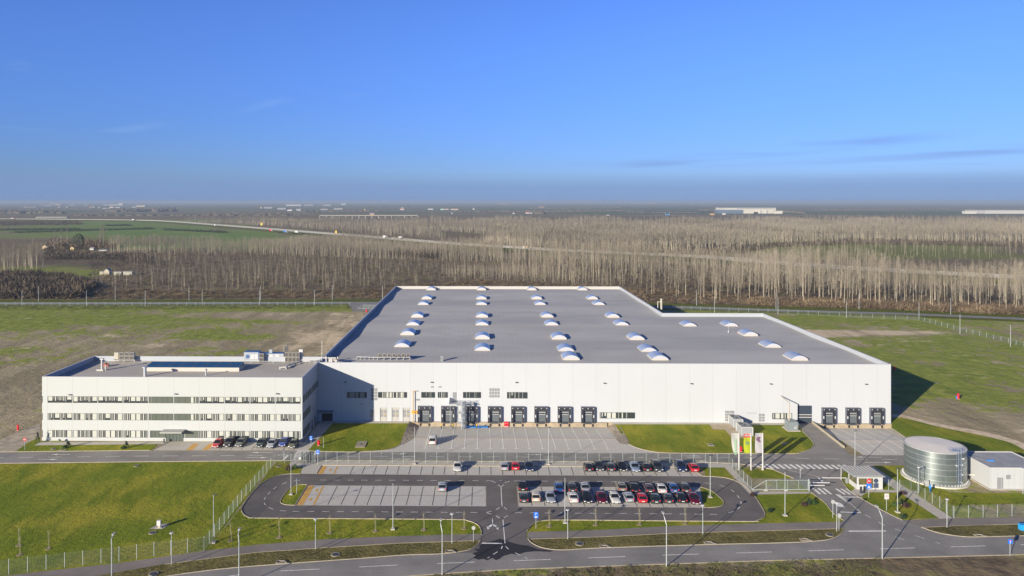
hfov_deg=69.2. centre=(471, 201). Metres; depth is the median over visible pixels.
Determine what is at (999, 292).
poplar tree
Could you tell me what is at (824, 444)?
road
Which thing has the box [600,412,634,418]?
window
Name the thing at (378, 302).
perimeter road
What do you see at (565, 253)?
embankment
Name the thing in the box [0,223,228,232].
hedge row
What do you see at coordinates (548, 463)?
street lamp
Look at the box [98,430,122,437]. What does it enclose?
window
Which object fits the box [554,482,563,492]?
parked car
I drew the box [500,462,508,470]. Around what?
parked car
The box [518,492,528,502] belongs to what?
parked car
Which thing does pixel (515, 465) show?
parked car
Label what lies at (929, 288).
poplar tree
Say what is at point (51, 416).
window
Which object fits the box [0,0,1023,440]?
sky
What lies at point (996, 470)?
pump house
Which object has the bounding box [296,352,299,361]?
condenser unit
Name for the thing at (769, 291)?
undergrowth
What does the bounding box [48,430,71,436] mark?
window
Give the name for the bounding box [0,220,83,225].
scrub patch
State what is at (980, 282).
poplar tree
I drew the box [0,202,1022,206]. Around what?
woods
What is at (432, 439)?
parked car
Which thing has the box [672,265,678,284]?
poplar tree
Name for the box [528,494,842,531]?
lawn
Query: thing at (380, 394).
window
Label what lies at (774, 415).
window
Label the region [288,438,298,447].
parked car
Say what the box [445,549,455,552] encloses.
gutter outlet
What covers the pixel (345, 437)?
lawn
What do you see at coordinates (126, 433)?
window
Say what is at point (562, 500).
parking bay
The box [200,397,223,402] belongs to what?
window
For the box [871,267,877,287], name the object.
poplar tree
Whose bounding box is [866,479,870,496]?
traffic sign
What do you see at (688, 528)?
cycle path
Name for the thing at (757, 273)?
poplar tree
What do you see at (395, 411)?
door
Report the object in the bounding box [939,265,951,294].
poplar tree
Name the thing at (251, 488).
fence
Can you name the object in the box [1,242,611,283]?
young poplar plantation
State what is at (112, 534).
street lamp
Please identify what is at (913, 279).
poplar tree
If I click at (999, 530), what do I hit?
verge
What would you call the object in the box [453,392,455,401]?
escape door
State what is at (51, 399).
window
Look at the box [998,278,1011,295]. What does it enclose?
poplar tree
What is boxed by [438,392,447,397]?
window
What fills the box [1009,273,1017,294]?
poplar tree
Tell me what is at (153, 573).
manhole
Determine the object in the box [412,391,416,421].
gas pipe
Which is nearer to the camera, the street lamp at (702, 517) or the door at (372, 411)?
the street lamp at (702, 517)
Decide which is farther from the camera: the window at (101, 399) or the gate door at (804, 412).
the gate door at (804, 412)
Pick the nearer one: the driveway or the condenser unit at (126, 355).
the condenser unit at (126, 355)
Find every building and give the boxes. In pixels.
[42,356,321,441]
[286,204,302,205]
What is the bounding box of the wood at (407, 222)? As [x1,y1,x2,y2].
[178,215,448,238]
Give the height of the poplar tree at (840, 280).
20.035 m
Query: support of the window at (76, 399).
in the office building at (175, 398)
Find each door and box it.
[322,413,331,420]
[371,410,373,420]
[380,408,386,420]
[392,408,398,420]
[403,408,409,420]
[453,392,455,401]
[798,406,811,422]
[997,478,1002,488]
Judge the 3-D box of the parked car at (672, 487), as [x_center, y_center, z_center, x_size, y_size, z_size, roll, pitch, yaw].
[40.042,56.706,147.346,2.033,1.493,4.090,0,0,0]
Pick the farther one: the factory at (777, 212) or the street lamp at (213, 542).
the factory at (777, 212)
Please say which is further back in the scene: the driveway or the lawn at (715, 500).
the driveway
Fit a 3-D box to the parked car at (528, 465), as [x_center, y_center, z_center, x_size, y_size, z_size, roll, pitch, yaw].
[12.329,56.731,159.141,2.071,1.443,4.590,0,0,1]
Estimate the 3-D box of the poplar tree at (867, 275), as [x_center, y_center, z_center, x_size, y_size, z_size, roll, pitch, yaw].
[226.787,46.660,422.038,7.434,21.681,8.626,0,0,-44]
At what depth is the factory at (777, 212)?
3473.23 m
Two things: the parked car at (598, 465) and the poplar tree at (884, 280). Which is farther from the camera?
the poplar tree at (884, 280)
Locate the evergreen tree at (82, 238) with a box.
[73,233,84,245]
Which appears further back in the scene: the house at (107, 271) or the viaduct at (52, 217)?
the viaduct at (52, 217)
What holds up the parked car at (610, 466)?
on the parking bay at (474, 470)
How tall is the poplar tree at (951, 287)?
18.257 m
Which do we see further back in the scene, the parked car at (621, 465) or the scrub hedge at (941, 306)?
the scrub hedge at (941, 306)
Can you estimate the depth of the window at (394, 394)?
193.56 m
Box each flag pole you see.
[731,433,739,469]
[744,433,751,469]
[755,433,763,469]
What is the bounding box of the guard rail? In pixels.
[66,219,1023,277]
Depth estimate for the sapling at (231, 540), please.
125.31 m
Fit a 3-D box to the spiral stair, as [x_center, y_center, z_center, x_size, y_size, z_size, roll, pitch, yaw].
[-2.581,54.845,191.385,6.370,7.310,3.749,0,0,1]
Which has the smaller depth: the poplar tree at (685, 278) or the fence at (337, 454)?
the fence at (337, 454)
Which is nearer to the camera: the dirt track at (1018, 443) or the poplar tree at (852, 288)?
the dirt track at (1018, 443)
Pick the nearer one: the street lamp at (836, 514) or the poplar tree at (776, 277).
the street lamp at (836, 514)
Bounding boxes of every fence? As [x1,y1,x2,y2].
[0,537,203,574]
[156,302,349,305]
[204,458,273,549]
[274,453,293,463]
[315,452,728,464]
[672,306,903,319]
[729,459,751,489]
[888,479,906,489]
[911,483,952,516]
[919,316,1020,343]
[954,504,1023,517]
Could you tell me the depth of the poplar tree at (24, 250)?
631.86 m
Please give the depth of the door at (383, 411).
193.61 m
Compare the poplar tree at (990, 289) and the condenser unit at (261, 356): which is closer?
the condenser unit at (261, 356)
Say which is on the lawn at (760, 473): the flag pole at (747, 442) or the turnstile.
the flag pole at (747, 442)
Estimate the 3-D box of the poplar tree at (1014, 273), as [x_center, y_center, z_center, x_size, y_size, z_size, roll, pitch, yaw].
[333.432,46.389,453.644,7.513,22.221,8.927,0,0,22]
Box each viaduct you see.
[36,217,68,218]
[319,215,417,218]
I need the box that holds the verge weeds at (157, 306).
[0,304,349,309]
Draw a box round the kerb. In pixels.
[3,421,1023,575]
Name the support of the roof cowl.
on the office building at (175, 398)
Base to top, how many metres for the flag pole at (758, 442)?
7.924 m
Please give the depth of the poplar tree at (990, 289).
406.05 m
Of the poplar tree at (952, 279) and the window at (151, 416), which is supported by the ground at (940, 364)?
the poplar tree at (952, 279)
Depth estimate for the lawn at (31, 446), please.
172.93 m
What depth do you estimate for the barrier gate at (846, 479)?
151.03 m
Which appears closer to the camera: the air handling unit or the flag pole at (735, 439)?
the flag pole at (735, 439)
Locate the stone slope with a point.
(612, 428)
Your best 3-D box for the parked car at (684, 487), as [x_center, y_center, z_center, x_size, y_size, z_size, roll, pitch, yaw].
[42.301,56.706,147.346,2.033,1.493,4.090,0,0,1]
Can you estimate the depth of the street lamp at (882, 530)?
118.95 m
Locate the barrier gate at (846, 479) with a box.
[822,477,847,482]
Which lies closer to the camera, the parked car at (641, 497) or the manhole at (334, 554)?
the manhole at (334, 554)
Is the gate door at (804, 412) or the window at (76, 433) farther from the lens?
the gate door at (804, 412)
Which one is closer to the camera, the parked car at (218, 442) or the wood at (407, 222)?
the parked car at (218, 442)
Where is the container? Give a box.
[123,271,133,274]
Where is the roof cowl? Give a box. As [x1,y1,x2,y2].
[142,366,147,376]
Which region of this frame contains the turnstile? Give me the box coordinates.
[301,452,313,463]
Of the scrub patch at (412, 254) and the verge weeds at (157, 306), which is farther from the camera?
the scrub patch at (412, 254)
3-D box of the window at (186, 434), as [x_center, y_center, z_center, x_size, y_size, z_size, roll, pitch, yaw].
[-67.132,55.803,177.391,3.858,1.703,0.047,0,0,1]
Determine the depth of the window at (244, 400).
177.23 m
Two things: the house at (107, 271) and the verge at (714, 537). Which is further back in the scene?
the house at (107, 271)
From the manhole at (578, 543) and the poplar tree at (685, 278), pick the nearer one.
the manhole at (578, 543)
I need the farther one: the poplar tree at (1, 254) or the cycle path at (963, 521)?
the poplar tree at (1, 254)
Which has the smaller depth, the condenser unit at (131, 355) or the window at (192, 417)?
the window at (192, 417)
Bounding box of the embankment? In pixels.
[0,219,1020,284]
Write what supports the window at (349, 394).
in the warehouse
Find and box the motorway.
[53,219,1020,278]
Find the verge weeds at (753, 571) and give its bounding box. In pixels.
[432,556,885,575]
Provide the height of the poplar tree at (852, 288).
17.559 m
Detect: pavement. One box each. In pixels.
[36,441,302,444]
[289,461,740,473]
[295,421,408,450]
[611,422,798,424]
[709,424,743,437]
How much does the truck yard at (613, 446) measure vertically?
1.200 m
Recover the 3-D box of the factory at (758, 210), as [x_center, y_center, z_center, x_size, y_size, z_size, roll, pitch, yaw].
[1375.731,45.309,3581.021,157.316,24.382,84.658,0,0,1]
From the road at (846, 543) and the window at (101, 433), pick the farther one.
the window at (101, 433)
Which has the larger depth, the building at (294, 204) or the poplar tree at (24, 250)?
the building at (294, 204)
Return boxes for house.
[104,268,112,274]
[967,451,1023,489]
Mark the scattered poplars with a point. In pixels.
(966, 246)
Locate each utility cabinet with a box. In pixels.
[728,415,742,427]
[736,422,752,435]
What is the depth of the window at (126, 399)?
177.58 m
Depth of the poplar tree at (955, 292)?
395.89 m
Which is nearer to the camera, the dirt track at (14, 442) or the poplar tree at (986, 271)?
the dirt track at (14, 442)
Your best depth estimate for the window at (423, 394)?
193.46 m
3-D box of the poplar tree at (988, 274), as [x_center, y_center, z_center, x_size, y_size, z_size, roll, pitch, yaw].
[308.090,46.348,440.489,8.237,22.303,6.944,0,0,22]
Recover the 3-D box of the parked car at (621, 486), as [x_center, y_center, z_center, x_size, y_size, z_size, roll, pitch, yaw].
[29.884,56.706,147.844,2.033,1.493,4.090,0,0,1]
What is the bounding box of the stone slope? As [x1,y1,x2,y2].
[400,422,628,443]
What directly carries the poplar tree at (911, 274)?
on the ground at (940, 364)
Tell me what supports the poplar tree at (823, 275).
on the ground at (940, 364)
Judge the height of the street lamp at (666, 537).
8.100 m
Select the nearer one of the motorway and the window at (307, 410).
the window at (307, 410)
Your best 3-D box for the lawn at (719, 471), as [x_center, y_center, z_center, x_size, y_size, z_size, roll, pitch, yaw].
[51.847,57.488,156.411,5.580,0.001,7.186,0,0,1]
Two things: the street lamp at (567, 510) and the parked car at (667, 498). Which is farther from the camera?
the parked car at (667, 498)
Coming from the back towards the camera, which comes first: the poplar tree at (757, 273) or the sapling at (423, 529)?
the poplar tree at (757, 273)
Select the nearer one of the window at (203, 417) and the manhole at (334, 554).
the manhole at (334, 554)
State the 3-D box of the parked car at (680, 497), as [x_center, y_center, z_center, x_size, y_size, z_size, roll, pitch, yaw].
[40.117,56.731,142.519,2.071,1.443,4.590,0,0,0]
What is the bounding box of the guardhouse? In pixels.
[840,466,884,488]
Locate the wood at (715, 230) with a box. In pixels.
[418,214,1023,251]
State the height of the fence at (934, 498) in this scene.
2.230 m
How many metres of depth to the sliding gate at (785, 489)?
147.05 m
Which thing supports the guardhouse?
on the lawn at (915, 511)
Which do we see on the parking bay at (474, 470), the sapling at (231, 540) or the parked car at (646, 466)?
the parked car at (646, 466)
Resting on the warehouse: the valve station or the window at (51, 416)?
the valve station
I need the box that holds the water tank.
[900,436,974,488]
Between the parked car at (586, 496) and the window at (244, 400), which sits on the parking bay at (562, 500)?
the parked car at (586, 496)
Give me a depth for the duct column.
189.88 m
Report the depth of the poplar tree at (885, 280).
422.49 m
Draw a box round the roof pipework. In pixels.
[279,359,317,368]
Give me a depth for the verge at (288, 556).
120.17 m
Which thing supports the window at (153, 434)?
in the office building at (175, 398)
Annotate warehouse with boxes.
[317,286,890,427]
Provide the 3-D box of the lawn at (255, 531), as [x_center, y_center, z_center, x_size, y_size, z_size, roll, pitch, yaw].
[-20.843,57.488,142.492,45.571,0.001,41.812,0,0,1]
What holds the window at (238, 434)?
in the office building at (175, 398)
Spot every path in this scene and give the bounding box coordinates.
[6,534,480,575]
[528,521,843,538]
[725,467,811,493]
[852,488,915,495]
[867,465,951,518]
[903,517,1023,526]
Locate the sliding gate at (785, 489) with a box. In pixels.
[752,479,809,490]
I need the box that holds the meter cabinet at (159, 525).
[150,520,168,528]
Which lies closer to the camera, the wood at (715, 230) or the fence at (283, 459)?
the fence at (283, 459)
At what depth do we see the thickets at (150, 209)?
3737.38 m
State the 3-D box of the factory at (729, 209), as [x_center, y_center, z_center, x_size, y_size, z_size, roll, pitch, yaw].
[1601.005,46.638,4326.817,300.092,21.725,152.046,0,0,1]
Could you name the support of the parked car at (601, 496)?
on the parking bay at (562, 500)
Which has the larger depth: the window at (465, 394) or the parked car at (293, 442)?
the window at (465, 394)
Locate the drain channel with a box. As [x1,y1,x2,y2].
[415,438,902,440]
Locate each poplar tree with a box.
[0,241,6,268]
[21,237,27,268]
[32,240,39,268]
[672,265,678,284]
[681,264,690,294]
[709,266,719,288]
[747,272,751,298]
[753,261,762,294]
[771,267,778,284]
[786,263,791,285]
[795,267,802,288]
[799,263,808,295]
[806,265,812,297]
[819,265,828,286]
[837,266,844,297]
[839,269,847,303]
[846,268,851,300]
[849,275,855,302]
[856,268,868,297]
[861,259,868,295]
[863,266,874,299]
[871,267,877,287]
[873,265,883,301]
[881,264,890,297]
[881,265,890,299]
[898,266,907,300]
[908,261,917,297]
[909,267,921,301]
[918,276,925,300]
[926,275,935,303]
[927,264,939,299]
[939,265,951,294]
[947,265,953,296]
[948,274,955,301]
[951,279,959,306]
[957,266,963,299]
[958,268,968,300]
[959,273,966,294]
[963,271,973,304]
[977,269,986,304]
[982,268,992,288]
[984,262,996,296]
[984,278,994,303]
[996,281,1002,306]
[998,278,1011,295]
[999,265,1009,302]
[1009,261,1019,294]
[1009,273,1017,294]
[1017,271,1023,305]
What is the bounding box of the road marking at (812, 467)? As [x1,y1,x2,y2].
[19,427,1023,575]
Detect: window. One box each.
[48,396,71,402]
[48,413,71,419]
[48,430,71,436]
[73,396,96,402]
[73,413,96,419]
[73,430,96,436]
[98,396,122,402]
[98,413,122,419]
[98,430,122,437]
[123,396,147,402]
[123,413,147,419]
[123,430,147,437]
[149,397,172,402]
[149,414,172,419]
[150,431,164,437]
[174,397,198,402]
[174,414,198,420]
[183,431,198,437]
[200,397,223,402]
[200,414,223,420]
[200,431,223,437]
[225,397,248,403]
[225,414,248,420]
[225,431,248,437]
[250,397,274,403]
[250,414,274,420]
[250,431,274,437]
[276,397,299,403]
[276,414,299,420]
[276,431,299,437]
[303,381,317,402]
[303,406,309,419]
[303,422,309,436]
[347,392,366,397]
[378,392,391,397]
[392,392,406,397]
[421,392,434,397]
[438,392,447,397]
[463,392,480,397]
[507,392,527,398]
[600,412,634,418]
[772,413,791,418]
[849,474,855,483]
[859,478,866,484]
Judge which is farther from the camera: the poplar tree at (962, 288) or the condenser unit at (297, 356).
the poplar tree at (962, 288)
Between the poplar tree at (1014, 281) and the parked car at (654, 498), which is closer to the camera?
the parked car at (654, 498)
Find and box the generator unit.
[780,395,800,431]
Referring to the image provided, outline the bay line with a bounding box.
[231,444,692,506]
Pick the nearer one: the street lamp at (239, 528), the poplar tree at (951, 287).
the street lamp at (239, 528)
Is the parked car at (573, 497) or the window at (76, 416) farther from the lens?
the window at (76, 416)
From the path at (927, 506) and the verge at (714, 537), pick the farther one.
the path at (927, 506)
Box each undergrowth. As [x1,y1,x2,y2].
[79,279,751,304]
[87,249,494,289]
[506,259,1023,305]
[529,238,1023,253]
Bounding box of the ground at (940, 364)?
[0,202,1023,575]
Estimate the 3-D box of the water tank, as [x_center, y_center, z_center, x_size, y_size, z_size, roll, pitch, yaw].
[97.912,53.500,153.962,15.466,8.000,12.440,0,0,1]
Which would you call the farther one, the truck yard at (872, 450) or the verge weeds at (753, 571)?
the truck yard at (872, 450)
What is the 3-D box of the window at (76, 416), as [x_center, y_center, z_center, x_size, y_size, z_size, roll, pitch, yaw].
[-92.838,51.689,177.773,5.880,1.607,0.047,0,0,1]
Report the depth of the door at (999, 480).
147.68 m
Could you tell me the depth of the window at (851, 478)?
149.46 m
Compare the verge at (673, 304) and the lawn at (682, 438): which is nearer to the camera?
the lawn at (682, 438)
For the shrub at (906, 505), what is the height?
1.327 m
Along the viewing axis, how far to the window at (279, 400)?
177.06 m
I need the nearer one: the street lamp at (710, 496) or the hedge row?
the street lamp at (710, 496)
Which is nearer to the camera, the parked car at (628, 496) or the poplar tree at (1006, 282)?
the parked car at (628, 496)
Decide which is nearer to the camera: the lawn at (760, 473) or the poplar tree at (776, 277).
the lawn at (760, 473)
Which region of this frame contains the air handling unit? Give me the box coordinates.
[244,349,284,359]
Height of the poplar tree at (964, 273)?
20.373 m
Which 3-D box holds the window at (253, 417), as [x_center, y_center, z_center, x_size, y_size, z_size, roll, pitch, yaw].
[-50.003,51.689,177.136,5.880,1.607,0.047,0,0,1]
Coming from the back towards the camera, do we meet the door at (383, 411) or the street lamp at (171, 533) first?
the door at (383, 411)
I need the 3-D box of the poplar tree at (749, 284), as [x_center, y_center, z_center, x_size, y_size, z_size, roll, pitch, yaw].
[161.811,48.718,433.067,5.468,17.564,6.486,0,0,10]
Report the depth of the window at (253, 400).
177.14 m
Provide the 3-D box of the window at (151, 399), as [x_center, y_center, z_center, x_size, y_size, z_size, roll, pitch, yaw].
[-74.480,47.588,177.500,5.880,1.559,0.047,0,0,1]
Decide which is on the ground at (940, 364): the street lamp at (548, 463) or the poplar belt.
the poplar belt
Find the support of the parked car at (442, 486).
on the parking bay at (477, 497)
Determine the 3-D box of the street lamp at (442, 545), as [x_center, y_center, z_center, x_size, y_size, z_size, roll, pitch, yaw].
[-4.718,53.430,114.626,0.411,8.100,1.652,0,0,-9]
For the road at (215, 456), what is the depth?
166.14 m
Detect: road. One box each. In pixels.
[0,302,1023,319]
[0,451,902,469]
[173,469,1023,575]
[796,423,849,454]
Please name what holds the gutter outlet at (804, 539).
on the verge at (714, 537)
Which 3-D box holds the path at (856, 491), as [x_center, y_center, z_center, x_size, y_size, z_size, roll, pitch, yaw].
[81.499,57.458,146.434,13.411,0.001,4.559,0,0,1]
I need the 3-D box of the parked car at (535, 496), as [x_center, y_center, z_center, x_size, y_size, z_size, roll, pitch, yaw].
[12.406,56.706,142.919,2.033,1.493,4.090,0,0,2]
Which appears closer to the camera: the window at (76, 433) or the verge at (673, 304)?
the window at (76, 433)
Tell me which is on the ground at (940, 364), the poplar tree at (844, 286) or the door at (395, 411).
the poplar tree at (844, 286)
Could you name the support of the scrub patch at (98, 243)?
on the ground at (940, 364)
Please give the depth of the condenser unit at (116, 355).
200.00 m
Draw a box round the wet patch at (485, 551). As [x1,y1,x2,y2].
[472,539,551,559]
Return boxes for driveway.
[348,303,377,310]
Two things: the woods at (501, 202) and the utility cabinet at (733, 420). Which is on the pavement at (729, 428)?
the utility cabinet at (733, 420)
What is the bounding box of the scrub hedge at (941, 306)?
[745,295,1023,315]
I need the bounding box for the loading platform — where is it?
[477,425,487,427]
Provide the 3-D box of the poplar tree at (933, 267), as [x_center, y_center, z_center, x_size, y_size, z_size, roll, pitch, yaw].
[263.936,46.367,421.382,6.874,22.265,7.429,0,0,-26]
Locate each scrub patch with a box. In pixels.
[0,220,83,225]
[42,247,154,264]
[45,236,117,249]
[388,243,439,258]
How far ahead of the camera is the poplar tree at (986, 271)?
410.03 m
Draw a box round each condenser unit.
[114,352,118,359]
[119,352,124,359]
[124,352,129,359]
[129,352,134,359]
[259,353,263,360]
[285,352,288,361]
[289,352,291,361]
[292,352,295,361]
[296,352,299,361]
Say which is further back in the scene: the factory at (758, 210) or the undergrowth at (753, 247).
the factory at (758, 210)
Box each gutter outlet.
[276,560,286,563]
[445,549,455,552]
[799,538,811,540]
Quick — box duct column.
[96,358,106,370]
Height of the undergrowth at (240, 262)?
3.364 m
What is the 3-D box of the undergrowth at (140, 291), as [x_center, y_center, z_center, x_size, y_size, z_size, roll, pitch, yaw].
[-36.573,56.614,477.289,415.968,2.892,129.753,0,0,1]
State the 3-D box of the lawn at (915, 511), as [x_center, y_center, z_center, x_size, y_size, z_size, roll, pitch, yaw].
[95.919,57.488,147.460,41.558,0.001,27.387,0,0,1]
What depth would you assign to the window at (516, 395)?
193.09 m
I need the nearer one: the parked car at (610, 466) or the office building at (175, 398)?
the parked car at (610, 466)
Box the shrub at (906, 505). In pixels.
[902,501,909,507]
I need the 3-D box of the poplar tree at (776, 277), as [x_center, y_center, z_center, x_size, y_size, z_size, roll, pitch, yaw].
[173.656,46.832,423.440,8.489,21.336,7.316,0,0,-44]
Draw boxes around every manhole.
[148,571,158,575]
[331,552,339,556]
[355,441,366,446]
[575,541,583,545]
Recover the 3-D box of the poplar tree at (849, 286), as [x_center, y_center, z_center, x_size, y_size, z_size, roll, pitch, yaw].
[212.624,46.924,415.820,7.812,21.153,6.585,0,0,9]
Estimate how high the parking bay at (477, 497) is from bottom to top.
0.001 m
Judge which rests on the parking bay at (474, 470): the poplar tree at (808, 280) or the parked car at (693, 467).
the parked car at (693, 467)
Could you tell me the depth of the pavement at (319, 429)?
186.53 m
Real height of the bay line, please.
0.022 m
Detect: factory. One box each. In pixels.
[715,210,742,213]
[716,208,775,210]
[736,208,774,213]
[773,211,782,213]
[962,211,976,213]
[965,210,1023,213]
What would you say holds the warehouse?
on the ground at (940, 364)
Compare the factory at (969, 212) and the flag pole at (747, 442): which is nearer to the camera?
the flag pole at (747, 442)
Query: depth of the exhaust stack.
303.77 m
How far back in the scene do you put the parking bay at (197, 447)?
172.86 m
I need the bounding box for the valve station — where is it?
[321,356,337,361]
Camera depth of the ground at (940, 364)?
376.55 m
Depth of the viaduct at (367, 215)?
2495.49 m
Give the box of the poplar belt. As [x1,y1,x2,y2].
[106,231,504,262]
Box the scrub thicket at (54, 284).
[0,267,98,298]
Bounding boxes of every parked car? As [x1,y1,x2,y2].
[212,438,224,447]
[223,436,236,446]
[235,437,247,446]
[255,437,266,446]
[266,438,277,447]
[279,437,289,446]
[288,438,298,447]
[429,434,437,444]
[438,482,447,491]
[453,461,461,471]
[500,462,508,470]
[511,461,519,469]
[517,481,526,490]
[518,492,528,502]
[524,461,533,470]
[530,491,540,501]
[545,490,555,502]
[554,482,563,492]
[566,482,576,491]
[567,492,578,502]
[579,482,590,491]
[581,490,592,502]
[583,462,592,471]
[593,460,603,470]
[595,491,607,503]
[605,462,614,471]
[608,491,620,503]
[615,482,626,491]
[616,461,626,470]
[622,492,633,501]
[627,482,639,492]
[629,461,639,471]
[635,493,647,502]
[640,462,651,471]
[642,483,654,492]
[648,493,660,503]
[650,459,662,471]
[654,483,666,492]
[660,493,673,503]
[666,483,678,492]
[673,492,686,502]
[674,459,686,471]
[677,483,690,492]
[686,492,700,504]
[687,463,698,471]
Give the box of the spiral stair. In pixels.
[449,398,473,428]
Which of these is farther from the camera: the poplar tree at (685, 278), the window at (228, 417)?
the poplar tree at (685, 278)
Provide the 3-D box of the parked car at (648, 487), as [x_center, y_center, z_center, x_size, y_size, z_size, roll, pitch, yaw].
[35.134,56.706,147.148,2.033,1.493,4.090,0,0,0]
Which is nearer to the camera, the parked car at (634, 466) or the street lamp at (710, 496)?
the street lamp at (710, 496)
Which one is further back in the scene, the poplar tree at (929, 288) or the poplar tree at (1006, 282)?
the poplar tree at (1006, 282)
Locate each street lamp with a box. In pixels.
[111,532,115,575]
[170,532,172,564]
[211,494,216,543]
[238,527,240,575]
[314,518,316,549]
[413,426,416,463]
[440,518,442,574]
[547,427,550,464]
[566,509,568,538]
[661,511,666,566]
[701,504,704,533]
[708,455,712,497]
[835,502,838,530]
[875,505,882,558]
[895,468,900,512]
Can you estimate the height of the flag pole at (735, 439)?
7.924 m
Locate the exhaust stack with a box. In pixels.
[657,299,662,309]
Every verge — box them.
[0,299,1023,321]
[100,541,477,575]
[530,529,842,548]
[924,524,1023,535]
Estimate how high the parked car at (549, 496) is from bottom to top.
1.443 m
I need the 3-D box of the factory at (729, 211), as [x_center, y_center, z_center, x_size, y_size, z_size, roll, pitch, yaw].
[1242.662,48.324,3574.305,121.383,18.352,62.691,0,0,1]
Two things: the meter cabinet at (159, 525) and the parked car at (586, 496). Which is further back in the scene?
the parked car at (586, 496)
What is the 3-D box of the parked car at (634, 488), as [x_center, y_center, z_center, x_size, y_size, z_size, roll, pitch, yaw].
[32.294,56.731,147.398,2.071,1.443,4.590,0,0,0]
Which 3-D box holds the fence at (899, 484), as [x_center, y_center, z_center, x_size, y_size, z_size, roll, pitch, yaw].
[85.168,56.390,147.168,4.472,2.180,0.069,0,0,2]
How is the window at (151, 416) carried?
in the office building at (175, 398)
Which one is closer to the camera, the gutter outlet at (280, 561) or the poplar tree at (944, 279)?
the gutter outlet at (280, 561)
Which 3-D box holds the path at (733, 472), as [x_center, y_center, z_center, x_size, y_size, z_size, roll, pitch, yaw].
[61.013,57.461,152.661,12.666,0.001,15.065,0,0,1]
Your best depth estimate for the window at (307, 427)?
181.12 m
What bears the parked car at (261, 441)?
on the parking bay at (197, 447)
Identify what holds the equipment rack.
on the warehouse
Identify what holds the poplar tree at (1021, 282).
on the ground at (940, 364)
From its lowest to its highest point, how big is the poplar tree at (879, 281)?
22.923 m
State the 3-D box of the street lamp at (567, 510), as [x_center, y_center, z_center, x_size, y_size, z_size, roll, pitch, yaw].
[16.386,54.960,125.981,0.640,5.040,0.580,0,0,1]
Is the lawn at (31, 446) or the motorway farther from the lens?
the motorway
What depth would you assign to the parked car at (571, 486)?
145.87 m
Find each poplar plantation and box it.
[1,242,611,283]
[500,233,1023,294]
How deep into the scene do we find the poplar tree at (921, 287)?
422.77 m
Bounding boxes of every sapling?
[16,535,22,555]
[228,522,233,541]
[327,515,331,533]
[421,512,425,530]
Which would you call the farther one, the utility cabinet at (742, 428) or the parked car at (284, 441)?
the utility cabinet at (742, 428)
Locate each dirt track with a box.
[0,424,39,451]
[892,414,1023,449]
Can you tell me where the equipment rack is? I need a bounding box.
[377,357,409,359]
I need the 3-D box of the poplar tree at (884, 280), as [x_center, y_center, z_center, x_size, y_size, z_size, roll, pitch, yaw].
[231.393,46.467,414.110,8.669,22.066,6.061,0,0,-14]
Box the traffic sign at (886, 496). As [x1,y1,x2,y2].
[884,493,888,510]
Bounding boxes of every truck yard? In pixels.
[369,426,656,452]
[822,428,904,454]
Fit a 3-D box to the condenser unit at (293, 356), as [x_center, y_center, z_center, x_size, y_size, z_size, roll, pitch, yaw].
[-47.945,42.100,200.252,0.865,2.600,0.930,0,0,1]
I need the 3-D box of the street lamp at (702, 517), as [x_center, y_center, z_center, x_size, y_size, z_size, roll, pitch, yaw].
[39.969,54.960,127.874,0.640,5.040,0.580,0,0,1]
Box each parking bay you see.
[154,443,300,449]
[296,485,485,505]
[317,466,700,475]
[517,487,702,507]
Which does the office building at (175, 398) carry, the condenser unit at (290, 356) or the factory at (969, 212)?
the condenser unit at (290, 356)
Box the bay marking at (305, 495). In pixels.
[187,444,337,504]
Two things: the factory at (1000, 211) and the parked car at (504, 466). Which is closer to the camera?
the parked car at (504, 466)
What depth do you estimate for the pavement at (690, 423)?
191.55 m
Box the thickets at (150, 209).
[0,207,1023,221]
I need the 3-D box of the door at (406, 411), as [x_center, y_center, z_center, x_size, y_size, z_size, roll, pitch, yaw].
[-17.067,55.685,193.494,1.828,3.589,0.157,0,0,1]
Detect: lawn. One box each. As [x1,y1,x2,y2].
[0,461,272,575]
[17,437,157,451]
[208,462,480,549]
[281,485,306,504]
[309,423,408,451]
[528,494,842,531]
[615,424,813,452]
[701,487,722,506]
[703,467,733,479]
[742,469,790,477]
[842,465,1023,518]
[891,418,1023,454]
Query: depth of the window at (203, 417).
177.32 m
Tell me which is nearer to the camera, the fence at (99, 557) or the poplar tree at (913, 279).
the fence at (99, 557)
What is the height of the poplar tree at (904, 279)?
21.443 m
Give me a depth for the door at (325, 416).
193.84 m
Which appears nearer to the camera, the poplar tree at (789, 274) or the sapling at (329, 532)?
the sapling at (329, 532)
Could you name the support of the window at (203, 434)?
in the office building at (175, 398)
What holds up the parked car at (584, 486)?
on the parking bay at (562, 500)
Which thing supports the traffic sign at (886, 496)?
on the lawn at (915, 511)
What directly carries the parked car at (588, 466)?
on the parking bay at (474, 470)
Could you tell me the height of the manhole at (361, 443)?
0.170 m
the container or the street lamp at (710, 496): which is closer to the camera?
the street lamp at (710, 496)
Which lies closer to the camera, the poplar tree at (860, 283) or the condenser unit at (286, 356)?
the condenser unit at (286, 356)
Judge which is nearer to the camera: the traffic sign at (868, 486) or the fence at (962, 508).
the fence at (962, 508)
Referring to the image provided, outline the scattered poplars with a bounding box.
[765,234,1023,257]
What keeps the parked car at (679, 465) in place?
on the parking bay at (474, 470)
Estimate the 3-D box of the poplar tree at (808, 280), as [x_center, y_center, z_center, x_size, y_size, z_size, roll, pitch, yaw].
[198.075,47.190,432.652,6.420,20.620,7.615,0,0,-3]

